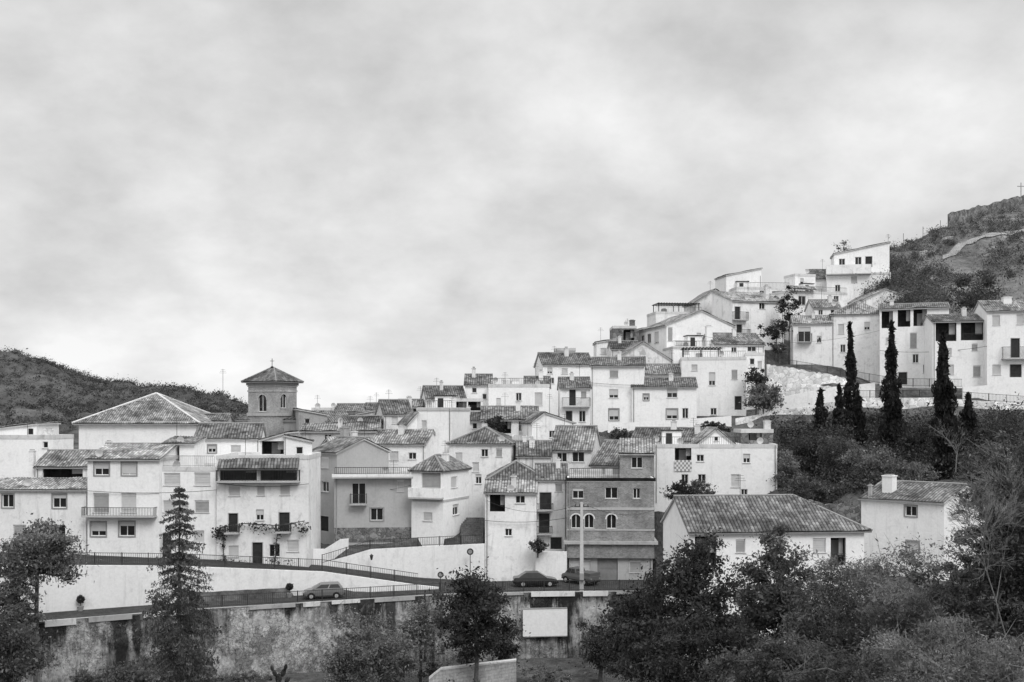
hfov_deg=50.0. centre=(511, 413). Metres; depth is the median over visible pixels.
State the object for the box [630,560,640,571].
window
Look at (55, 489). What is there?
white house
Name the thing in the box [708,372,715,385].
window
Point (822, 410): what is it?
cypress tree
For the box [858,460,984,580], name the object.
white house
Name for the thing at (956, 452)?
bare tree
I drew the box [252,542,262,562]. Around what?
door
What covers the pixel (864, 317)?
white house
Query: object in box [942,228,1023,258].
track
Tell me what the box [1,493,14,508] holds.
window
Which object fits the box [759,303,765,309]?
window
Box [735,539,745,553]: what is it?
window
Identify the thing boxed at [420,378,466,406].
white house
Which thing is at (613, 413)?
window
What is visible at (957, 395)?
railing
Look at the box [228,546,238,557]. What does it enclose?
window
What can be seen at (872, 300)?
white house
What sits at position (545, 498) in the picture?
door
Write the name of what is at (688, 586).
tree
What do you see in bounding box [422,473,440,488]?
window
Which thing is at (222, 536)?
climbing vine
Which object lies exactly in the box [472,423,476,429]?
window
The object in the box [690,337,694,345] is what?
door
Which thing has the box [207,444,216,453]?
window
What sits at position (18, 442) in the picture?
white house
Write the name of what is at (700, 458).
window
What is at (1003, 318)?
white house
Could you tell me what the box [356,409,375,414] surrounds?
white house
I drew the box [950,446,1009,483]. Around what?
shrub
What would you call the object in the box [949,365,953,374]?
window
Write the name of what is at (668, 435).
door
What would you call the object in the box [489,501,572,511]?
cable
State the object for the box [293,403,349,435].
white house
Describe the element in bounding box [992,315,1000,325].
window
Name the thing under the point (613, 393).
window
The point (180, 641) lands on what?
spruce tree
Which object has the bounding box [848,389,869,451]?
cypress tree
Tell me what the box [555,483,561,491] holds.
window
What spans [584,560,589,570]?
window
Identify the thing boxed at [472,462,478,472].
window
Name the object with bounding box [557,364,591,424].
white house
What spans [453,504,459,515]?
window
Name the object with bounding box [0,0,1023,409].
sky
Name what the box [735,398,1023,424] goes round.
retaining wall
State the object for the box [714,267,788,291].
white house
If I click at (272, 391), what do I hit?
bell tower
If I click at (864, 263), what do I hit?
white house
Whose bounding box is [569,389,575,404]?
door
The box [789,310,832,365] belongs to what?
white house
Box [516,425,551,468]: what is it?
white house
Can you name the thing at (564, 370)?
window
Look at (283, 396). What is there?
window
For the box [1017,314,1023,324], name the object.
window
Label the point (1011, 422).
shrub
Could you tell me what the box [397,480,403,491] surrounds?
window
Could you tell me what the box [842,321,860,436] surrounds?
cypress tree
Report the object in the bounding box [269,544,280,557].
window
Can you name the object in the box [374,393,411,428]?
white house
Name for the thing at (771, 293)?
white house
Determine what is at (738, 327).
door
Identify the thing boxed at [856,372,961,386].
railing
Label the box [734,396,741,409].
door
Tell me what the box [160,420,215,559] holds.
white house
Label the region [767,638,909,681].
shrub
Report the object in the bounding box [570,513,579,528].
window
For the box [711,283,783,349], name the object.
white house
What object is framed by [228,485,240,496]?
window
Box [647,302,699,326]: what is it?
white house
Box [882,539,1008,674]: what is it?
tree
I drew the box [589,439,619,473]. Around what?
white house
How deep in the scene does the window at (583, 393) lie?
150.16 m
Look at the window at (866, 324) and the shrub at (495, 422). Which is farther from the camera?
the window at (866, 324)
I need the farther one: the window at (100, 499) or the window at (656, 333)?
the window at (656, 333)
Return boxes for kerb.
[1,590,633,625]
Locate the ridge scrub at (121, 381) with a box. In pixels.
[1,349,247,406]
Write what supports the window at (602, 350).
in the white house at (600, 348)
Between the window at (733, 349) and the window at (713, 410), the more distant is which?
the window at (733, 349)
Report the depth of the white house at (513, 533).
114.14 m
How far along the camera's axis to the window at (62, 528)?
107.71 m
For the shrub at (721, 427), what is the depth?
139.68 m
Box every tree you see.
[0,512,101,681]
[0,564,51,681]
[0,608,63,681]
[117,486,224,681]
[317,593,425,681]
[390,595,445,681]
[418,556,526,681]
[581,568,674,681]
[591,597,762,681]
[624,522,750,670]
[719,522,824,647]
[763,555,875,680]
[779,526,941,670]
[811,387,830,434]
[831,383,847,431]
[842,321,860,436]
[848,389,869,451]
[856,566,944,679]
[875,380,912,455]
[879,319,901,421]
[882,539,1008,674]
[926,423,971,471]
[927,330,960,479]
[938,452,1023,645]
[941,428,1023,681]
[948,486,1023,578]
[954,438,1023,671]
[957,391,985,457]
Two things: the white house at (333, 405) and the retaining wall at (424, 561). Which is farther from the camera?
the white house at (333, 405)
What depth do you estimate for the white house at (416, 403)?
153.01 m
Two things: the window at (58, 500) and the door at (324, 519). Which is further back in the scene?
the door at (324, 519)
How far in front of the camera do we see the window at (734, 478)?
123.36 m
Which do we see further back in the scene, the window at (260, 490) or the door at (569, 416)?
the door at (569, 416)
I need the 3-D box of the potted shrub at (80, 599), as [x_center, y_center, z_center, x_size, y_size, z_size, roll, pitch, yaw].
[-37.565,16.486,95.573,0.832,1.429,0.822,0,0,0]
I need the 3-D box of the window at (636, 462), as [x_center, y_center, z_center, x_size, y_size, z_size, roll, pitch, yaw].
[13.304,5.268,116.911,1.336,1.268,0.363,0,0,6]
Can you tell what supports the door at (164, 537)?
in the white house at (190, 470)
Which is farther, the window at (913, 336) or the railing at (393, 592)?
the window at (913, 336)
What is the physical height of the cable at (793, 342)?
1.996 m
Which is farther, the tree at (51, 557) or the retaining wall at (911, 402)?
the retaining wall at (911, 402)
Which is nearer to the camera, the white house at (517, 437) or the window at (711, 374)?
the white house at (517, 437)
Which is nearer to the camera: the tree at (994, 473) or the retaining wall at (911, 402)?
the tree at (994, 473)
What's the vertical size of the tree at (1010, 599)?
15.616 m
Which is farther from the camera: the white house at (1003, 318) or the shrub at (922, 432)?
the white house at (1003, 318)
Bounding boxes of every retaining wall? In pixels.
[0,565,438,613]
[1,591,651,681]
[313,538,348,564]
[320,543,484,580]
[535,551,566,579]
[608,416,730,432]
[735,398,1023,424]
[759,383,874,413]
[962,383,1023,403]
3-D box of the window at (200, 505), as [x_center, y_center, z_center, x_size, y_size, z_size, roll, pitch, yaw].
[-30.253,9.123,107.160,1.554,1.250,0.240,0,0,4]
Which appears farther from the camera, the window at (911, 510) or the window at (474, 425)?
the window at (474, 425)
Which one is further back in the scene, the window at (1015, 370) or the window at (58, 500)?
the window at (1015, 370)
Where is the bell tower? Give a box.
[235,366,303,435]
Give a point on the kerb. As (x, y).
(199, 609)
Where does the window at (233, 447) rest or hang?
in the white house at (224, 437)
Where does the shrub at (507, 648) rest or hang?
on the valley ground at (577, 673)
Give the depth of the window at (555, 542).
117.11 m
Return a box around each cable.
[95,490,211,492]
[219,483,304,486]
[485,518,563,521]
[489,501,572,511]
[699,331,875,342]
[777,461,862,493]
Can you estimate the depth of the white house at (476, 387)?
154.00 m
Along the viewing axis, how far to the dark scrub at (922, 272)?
196.76 m
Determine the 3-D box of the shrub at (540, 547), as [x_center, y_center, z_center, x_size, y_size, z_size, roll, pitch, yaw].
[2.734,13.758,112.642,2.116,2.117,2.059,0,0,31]
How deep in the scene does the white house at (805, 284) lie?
189.56 m
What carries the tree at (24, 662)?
on the valley ground at (577, 673)
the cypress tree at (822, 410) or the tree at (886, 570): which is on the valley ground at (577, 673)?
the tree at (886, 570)
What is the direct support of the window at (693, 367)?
in the white house at (721, 388)
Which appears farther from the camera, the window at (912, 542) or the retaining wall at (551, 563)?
the retaining wall at (551, 563)
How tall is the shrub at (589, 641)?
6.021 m
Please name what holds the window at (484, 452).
in the white house at (483, 451)
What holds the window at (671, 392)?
in the white house at (626, 399)
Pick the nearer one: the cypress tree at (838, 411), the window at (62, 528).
the window at (62, 528)
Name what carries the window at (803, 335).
in the white house at (807, 329)
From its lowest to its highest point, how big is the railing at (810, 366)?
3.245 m
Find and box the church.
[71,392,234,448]
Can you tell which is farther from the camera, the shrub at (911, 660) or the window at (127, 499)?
the window at (127, 499)
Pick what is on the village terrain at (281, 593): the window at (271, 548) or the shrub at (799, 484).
the shrub at (799, 484)
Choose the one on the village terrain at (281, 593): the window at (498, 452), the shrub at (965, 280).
the shrub at (965, 280)
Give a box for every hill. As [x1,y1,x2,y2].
[0,352,247,438]
[889,203,1023,313]
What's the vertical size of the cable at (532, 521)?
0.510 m
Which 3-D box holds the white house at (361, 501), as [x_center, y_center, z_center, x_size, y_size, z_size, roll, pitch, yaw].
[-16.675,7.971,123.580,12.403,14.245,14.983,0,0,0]
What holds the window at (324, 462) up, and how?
in the white house at (361, 501)
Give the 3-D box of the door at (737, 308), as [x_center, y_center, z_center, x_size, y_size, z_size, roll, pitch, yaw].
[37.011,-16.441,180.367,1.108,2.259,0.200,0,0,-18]
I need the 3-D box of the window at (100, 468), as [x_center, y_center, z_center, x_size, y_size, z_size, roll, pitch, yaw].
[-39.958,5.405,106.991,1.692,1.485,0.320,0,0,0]
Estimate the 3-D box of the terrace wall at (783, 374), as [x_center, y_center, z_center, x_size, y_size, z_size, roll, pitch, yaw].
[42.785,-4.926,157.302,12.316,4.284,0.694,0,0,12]
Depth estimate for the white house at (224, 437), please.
117.92 m
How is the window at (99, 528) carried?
in the white house at (125, 523)
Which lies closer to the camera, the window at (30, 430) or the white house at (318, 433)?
the window at (30, 430)
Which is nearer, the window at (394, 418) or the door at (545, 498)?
the door at (545, 498)
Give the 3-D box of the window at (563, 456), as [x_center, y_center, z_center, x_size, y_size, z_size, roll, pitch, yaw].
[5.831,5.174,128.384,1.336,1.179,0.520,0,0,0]
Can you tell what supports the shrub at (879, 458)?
on the village terrain at (281, 593)
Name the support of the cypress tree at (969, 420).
on the village terrain at (281, 593)
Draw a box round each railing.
[21,552,417,582]
[195,579,643,608]
[322,534,481,562]
[771,357,846,376]
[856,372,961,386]
[860,390,1020,402]
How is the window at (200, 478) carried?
in the white house at (190, 470)
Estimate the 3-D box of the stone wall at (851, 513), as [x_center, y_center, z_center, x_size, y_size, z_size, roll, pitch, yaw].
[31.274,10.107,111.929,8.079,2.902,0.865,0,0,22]
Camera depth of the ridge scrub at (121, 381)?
499.15 m
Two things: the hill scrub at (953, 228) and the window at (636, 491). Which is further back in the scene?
the hill scrub at (953, 228)
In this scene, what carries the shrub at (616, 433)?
on the village terrain at (281, 593)
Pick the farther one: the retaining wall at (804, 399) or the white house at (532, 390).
the white house at (532, 390)
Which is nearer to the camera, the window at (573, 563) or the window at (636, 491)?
the window at (636, 491)
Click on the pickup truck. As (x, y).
(572, 573)
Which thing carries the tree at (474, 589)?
on the valley ground at (577, 673)
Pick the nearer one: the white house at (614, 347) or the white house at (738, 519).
the white house at (738, 519)
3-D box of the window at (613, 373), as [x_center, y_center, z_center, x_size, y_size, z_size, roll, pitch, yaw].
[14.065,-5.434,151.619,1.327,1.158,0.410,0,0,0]
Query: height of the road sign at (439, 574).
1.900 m
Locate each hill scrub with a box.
[0,345,247,432]
[872,201,1023,302]
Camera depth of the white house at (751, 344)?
165.27 m
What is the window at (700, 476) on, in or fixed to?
in the white house at (714, 456)
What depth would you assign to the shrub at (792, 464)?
122.47 m
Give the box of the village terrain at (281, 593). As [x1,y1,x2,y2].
[73,327,1023,658]
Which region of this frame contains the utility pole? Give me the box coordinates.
[574,502,588,590]
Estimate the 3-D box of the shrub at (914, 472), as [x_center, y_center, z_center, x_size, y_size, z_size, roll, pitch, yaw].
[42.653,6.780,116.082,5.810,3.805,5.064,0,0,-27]
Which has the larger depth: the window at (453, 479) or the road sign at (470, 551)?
the window at (453, 479)
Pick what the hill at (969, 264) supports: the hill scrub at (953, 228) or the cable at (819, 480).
the hill scrub at (953, 228)
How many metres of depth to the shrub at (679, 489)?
116.63 m
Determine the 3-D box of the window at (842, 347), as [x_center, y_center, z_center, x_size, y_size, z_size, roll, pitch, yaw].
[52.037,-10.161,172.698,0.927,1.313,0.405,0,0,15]
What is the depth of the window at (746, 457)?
123.24 m
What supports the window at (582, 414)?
in the white house at (573, 397)
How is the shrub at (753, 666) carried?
on the valley ground at (577, 673)
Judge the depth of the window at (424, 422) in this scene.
130.90 m
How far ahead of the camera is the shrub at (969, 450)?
119.70 m
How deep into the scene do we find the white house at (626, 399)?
151.31 m
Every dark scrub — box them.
[854,213,1023,313]
[884,203,1023,267]
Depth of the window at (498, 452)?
127.31 m
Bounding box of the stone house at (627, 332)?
[609,318,636,339]
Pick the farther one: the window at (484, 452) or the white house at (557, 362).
the white house at (557, 362)
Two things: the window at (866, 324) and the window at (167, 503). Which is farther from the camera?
the window at (866, 324)
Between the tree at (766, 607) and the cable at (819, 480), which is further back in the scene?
the cable at (819, 480)
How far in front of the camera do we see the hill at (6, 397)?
440.85 m
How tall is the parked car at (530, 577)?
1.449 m
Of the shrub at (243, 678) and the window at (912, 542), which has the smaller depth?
the shrub at (243, 678)
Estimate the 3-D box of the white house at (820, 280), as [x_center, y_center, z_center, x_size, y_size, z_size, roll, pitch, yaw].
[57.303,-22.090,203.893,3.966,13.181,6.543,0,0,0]
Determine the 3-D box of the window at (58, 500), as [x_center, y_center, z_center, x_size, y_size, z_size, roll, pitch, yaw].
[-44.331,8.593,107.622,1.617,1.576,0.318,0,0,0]
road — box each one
[7,580,659,623]
[26,554,458,588]
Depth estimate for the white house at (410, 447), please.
126.67 m
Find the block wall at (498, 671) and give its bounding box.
[429,658,515,681]
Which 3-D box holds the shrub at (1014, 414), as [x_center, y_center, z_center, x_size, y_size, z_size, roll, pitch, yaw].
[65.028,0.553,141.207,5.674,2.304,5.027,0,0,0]
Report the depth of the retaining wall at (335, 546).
111.80 m
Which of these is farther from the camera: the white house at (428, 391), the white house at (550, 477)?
the white house at (428, 391)
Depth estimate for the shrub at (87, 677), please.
85.90 m
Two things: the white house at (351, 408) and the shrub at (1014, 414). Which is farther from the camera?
the white house at (351, 408)
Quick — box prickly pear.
[268,664,289,681]
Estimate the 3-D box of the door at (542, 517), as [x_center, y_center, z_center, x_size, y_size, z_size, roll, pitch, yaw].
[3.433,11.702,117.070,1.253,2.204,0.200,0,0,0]
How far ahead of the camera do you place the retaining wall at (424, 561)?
112.53 m
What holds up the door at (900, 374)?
in the white house at (907, 318)
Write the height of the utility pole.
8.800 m
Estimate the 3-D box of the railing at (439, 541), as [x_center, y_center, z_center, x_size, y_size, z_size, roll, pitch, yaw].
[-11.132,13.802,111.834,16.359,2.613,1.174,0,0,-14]
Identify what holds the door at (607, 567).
in the brick house at (617, 547)
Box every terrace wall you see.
[765,381,835,396]
[766,364,855,385]
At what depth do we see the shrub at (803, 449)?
126.33 m
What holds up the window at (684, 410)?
in the white house at (626, 399)
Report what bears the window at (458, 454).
in the white house at (483, 451)
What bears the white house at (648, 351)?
on the village terrain at (281, 593)
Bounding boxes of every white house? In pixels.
[0,409,73,477]
[0,449,97,554]
[81,440,178,557]
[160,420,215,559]
[194,422,266,462]
[216,423,320,566]
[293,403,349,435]
[299,417,380,448]
[311,395,335,411]
[312,421,412,544]
[334,403,367,415]
[347,415,382,428]
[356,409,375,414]
[365,392,378,410]
[372,424,435,470]
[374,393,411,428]
[396,395,470,453]
[408,452,471,545]
[412,388,423,411]
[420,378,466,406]
[446,426,515,517]
[456,367,492,410]
[466,405,481,431]
[480,394,576,441]
[483,442,537,581]
[488,363,550,412]
[512,435,532,459]
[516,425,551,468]
[529,414,600,472]
[533,346,590,423]
[535,457,568,550]
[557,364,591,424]
[589,350,697,431]
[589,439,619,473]
[592,339,615,356]
[607,335,637,355]
[615,341,672,362]
[631,419,676,441]
[637,302,735,353]
[645,344,746,415]
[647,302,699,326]
[654,420,777,511]
[660,475,872,664]
[663,325,765,362]
[676,418,705,443]
[682,281,718,313]
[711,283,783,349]
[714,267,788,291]
[744,346,764,409]
[763,287,780,298]
[775,269,847,339]
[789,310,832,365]
[804,289,841,314]
[805,259,825,291]
[825,234,890,301]
[829,300,879,383]
[847,284,910,308]
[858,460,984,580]
[878,292,950,387]
[920,307,983,387]
[971,296,1023,384]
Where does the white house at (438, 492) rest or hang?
on the village terrain at (281, 593)
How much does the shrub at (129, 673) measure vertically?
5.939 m
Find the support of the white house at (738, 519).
on the valley ground at (577, 673)
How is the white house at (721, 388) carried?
on the village terrain at (281, 593)
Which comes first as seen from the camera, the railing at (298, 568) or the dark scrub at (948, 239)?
the railing at (298, 568)
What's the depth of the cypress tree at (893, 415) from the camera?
127.54 m
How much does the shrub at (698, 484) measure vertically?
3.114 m
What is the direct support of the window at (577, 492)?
in the brick house at (617, 547)
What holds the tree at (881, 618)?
on the valley ground at (577, 673)
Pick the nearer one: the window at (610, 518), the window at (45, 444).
the window at (610, 518)
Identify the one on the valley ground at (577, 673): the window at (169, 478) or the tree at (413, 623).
the tree at (413, 623)
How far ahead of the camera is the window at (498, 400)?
152.11 m
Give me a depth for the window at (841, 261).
200.90 m
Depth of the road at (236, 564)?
105.90 m
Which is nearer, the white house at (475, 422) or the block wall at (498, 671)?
the block wall at (498, 671)
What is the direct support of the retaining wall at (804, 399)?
on the village terrain at (281, 593)
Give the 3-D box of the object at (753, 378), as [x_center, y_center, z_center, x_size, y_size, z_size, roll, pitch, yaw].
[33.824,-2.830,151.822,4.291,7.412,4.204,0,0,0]
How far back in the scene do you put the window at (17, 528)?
107.92 m
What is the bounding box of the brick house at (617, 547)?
[564,437,657,579]
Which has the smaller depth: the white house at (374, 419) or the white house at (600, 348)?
the white house at (374, 419)
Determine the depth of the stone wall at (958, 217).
237.03 m
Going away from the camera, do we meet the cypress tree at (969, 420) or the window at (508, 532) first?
the window at (508, 532)
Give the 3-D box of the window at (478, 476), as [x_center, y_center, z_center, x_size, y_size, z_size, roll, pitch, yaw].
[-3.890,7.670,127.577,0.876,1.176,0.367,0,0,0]
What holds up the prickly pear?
on the valley ground at (577, 673)
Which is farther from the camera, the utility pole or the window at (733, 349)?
the window at (733, 349)
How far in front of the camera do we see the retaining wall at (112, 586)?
98.36 m
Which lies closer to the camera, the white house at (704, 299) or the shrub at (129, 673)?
the shrub at (129, 673)
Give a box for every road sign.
[438,572,443,589]
[467,548,472,574]
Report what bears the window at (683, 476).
in the white house at (714, 456)
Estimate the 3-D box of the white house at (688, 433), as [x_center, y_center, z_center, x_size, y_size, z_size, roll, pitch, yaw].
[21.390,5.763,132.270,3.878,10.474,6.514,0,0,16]
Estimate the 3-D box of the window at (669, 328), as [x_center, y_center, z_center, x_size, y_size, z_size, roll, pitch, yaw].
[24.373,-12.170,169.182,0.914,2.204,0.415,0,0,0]
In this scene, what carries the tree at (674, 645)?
on the valley ground at (577, 673)
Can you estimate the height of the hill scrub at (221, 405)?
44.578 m
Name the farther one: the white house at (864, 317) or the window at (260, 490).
the white house at (864, 317)
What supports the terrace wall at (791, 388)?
on the village terrain at (281, 593)
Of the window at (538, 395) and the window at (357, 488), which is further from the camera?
the window at (538, 395)
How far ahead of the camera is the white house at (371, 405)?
169.98 m
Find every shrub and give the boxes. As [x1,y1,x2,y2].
[70,669,113,681]
[76,595,85,610]
[97,656,165,681]
[214,663,272,681]
[285,583,293,597]
[313,631,367,681]
[415,655,486,681]
[481,414,506,433]
[488,614,530,668]
[520,656,588,681]
[526,537,548,557]
[568,619,635,681]
[600,427,633,439]
[659,477,694,499]
[680,625,844,681]
[684,478,718,494]
[688,605,774,680]
[694,421,732,431]
[738,377,785,413]
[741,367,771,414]
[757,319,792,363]
[766,449,804,486]
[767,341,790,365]
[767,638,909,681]
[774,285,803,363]
[776,412,813,440]
[778,426,844,473]
[779,474,833,500]
[803,428,875,483]
[831,240,850,251]
[837,441,907,483]
[840,605,1023,681]
[853,408,892,440]
[883,417,935,459]
[894,459,941,481]
[917,262,1014,311]
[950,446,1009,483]
[955,434,1021,466]
[977,401,1023,449]
[977,411,1002,423]
[996,409,1023,419]
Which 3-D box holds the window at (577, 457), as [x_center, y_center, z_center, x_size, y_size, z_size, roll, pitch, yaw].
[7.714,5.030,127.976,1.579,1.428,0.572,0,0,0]
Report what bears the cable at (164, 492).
attached to the white house at (125, 523)
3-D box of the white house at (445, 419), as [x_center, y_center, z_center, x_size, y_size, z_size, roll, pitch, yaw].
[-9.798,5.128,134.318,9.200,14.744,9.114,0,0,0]
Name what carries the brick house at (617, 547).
on the village terrain at (281, 593)
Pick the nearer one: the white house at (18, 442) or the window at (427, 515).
the window at (427, 515)
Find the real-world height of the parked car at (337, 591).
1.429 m
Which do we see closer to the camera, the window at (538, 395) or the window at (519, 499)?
the window at (519, 499)
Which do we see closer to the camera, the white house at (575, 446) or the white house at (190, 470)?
the white house at (190, 470)
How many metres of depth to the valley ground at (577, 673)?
98.17 m
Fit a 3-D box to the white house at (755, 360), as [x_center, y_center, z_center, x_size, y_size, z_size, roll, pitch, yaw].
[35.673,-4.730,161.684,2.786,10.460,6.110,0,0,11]
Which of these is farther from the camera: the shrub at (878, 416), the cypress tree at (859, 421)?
the shrub at (878, 416)
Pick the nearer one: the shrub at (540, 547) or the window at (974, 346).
the shrub at (540, 547)
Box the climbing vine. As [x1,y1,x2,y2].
[210,520,310,565]
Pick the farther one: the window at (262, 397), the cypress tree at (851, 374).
the window at (262, 397)
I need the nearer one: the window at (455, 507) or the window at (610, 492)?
the window at (610, 492)
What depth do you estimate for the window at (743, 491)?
123.33 m
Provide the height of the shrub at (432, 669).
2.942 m
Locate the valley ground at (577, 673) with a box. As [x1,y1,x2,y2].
[216,657,1023,681]
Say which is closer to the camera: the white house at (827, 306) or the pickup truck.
the pickup truck
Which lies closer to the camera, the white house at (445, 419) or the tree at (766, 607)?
the tree at (766, 607)
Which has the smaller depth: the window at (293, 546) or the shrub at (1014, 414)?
the window at (293, 546)
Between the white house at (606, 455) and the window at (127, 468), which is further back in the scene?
the white house at (606, 455)
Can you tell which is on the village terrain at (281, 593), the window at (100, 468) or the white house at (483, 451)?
the white house at (483, 451)
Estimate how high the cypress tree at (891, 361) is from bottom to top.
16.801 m
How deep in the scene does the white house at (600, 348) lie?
172.00 m
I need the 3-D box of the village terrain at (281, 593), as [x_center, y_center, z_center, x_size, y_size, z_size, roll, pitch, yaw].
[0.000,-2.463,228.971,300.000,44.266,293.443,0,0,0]
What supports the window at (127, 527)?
in the white house at (125, 523)
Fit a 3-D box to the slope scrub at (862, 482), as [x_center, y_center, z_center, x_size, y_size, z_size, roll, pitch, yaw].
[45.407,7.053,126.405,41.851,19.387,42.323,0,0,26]
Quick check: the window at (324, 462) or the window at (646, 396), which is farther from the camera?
the window at (646, 396)
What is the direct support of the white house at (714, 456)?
on the village terrain at (281, 593)
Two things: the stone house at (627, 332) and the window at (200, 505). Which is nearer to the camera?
the window at (200, 505)
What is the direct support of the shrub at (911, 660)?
on the valley ground at (577, 673)
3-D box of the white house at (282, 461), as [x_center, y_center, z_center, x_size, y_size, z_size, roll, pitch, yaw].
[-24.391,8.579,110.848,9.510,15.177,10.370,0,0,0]
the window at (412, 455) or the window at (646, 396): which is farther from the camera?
the window at (646, 396)
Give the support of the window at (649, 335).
in the white house at (665, 333)
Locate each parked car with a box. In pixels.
[303,581,344,599]
[512,571,557,586]
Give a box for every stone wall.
[810,499,859,522]
[948,195,1023,226]
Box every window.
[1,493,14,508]
[14,525,25,537]
[28,428,33,434]
[42,442,48,448]
[50,525,64,536]
[51,493,66,508]
[90,521,106,536]
[92,493,108,512]
[93,461,109,475]
[118,520,135,536]
[120,461,137,475]
[120,493,135,512]
[163,473,179,485]
[163,500,175,512]
[194,472,209,485]
[194,500,208,512]
[194,530,203,541]
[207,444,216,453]
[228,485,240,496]
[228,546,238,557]
[231,445,240,452]
[255,509,264,520]
[257,394,266,411]
[257,485,264,494]
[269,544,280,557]
[279,483,290,495]
[280,393,286,408]
[286,540,298,552]
[295,447,303,454]
[321,457,328,468]
[321,481,328,492]
[352,483,365,502]
[369,507,383,521]
[389,451,398,460]
[392,416,396,423]
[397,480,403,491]
[408,452,416,459]
[421,420,426,428]
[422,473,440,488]
[422,512,432,521]
[451,476,457,488]
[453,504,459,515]
[456,452,462,461]
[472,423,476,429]
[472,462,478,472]
[476,474,481,483]
[481,449,487,456]
[496,398,500,404]
[496,448,501,456]
[504,529,512,536]
[515,496,525,503]
[516,393,521,400]
[535,392,542,405]
[547,368,551,373]
[550,537,561,548]
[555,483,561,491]
[557,452,566,461]
[561,368,567,374]
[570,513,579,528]
[571,452,584,462]
[571,561,578,566]
[573,488,583,498]
[579,411,585,421]
[581,391,585,397]
[583,513,594,528]
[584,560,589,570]
[600,348,606,354]
[605,487,617,498]
[605,513,617,528]
[608,408,619,420]
[609,389,618,398]
[610,370,617,377]
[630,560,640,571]
[631,457,642,468]
[633,488,639,498]
[643,393,649,400]
[647,333,650,343]
[654,332,658,343]
[666,408,677,419]
[667,388,676,397]
[668,327,671,340]
[681,474,687,483]
[682,408,687,417]
[691,365,696,370]
[697,455,703,461]
[698,474,705,483]
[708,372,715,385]
[710,408,716,415]
[730,474,739,487]
[731,347,736,352]
[731,370,737,379]
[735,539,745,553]
[741,489,746,493]
[743,454,750,463]
[747,346,756,351]
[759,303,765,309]
[798,296,805,305]
[798,327,810,341]
[812,538,826,553]
[835,285,840,291]
[838,324,843,334]
[839,259,844,264]
[840,344,845,352]
[851,276,856,282]
[855,257,861,263]
[864,322,869,329]
[904,504,917,517]
[905,539,919,551]
[910,333,916,348]
[913,354,918,362]
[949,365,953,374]
[972,344,977,350]
[973,365,980,376]
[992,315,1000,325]
[992,364,1000,374]
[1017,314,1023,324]
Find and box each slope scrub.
[755,392,1023,557]
[771,404,1022,500]
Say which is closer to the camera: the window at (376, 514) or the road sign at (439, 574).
the road sign at (439, 574)
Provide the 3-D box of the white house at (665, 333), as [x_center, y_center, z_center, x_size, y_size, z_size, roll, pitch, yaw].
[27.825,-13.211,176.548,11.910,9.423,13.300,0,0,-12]
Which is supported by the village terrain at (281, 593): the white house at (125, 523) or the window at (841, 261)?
the white house at (125, 523)
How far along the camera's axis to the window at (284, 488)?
107.02 m
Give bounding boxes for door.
[163,535,171,556]
[228,513,237,531]
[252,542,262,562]
[278,512,289,530]
[321,515,328,531]
[538,513,549,532]
[539,492,551,508]
[565,411,572,420]
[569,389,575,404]
[597,558,617,579]
[666,433,671,443]
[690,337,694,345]
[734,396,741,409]
[735,306,740,318]
[736,324,741,332]
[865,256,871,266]
[898,372,906,384]
[1010,338,1018,357]
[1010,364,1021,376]
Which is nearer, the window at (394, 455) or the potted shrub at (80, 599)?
the potted shrub at (80, 599)
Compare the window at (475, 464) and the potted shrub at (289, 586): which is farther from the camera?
the window at (475, 464)
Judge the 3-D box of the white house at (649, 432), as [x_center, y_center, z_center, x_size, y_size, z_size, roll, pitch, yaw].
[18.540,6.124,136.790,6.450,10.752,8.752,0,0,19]
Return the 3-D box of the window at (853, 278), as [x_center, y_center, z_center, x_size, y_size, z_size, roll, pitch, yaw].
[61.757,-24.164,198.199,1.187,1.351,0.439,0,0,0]
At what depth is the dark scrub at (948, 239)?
218.71 m
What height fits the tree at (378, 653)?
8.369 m
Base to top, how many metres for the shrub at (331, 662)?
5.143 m
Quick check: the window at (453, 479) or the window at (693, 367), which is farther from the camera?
the window at (693, 367)
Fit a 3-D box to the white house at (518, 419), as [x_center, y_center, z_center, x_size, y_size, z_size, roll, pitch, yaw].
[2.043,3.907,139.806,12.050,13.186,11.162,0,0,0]
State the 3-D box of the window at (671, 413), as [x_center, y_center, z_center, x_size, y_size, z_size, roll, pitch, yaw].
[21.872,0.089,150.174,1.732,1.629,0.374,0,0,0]
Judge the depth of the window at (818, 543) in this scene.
91.23 m
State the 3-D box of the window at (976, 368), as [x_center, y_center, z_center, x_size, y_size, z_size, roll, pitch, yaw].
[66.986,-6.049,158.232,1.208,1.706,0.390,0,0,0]
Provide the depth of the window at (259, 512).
106.89 m
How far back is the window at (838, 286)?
198.83 m
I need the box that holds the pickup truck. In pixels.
[561,566,600,585]
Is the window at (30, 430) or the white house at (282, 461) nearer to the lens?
the white house at (282, 461)
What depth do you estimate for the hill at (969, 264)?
206.76 m

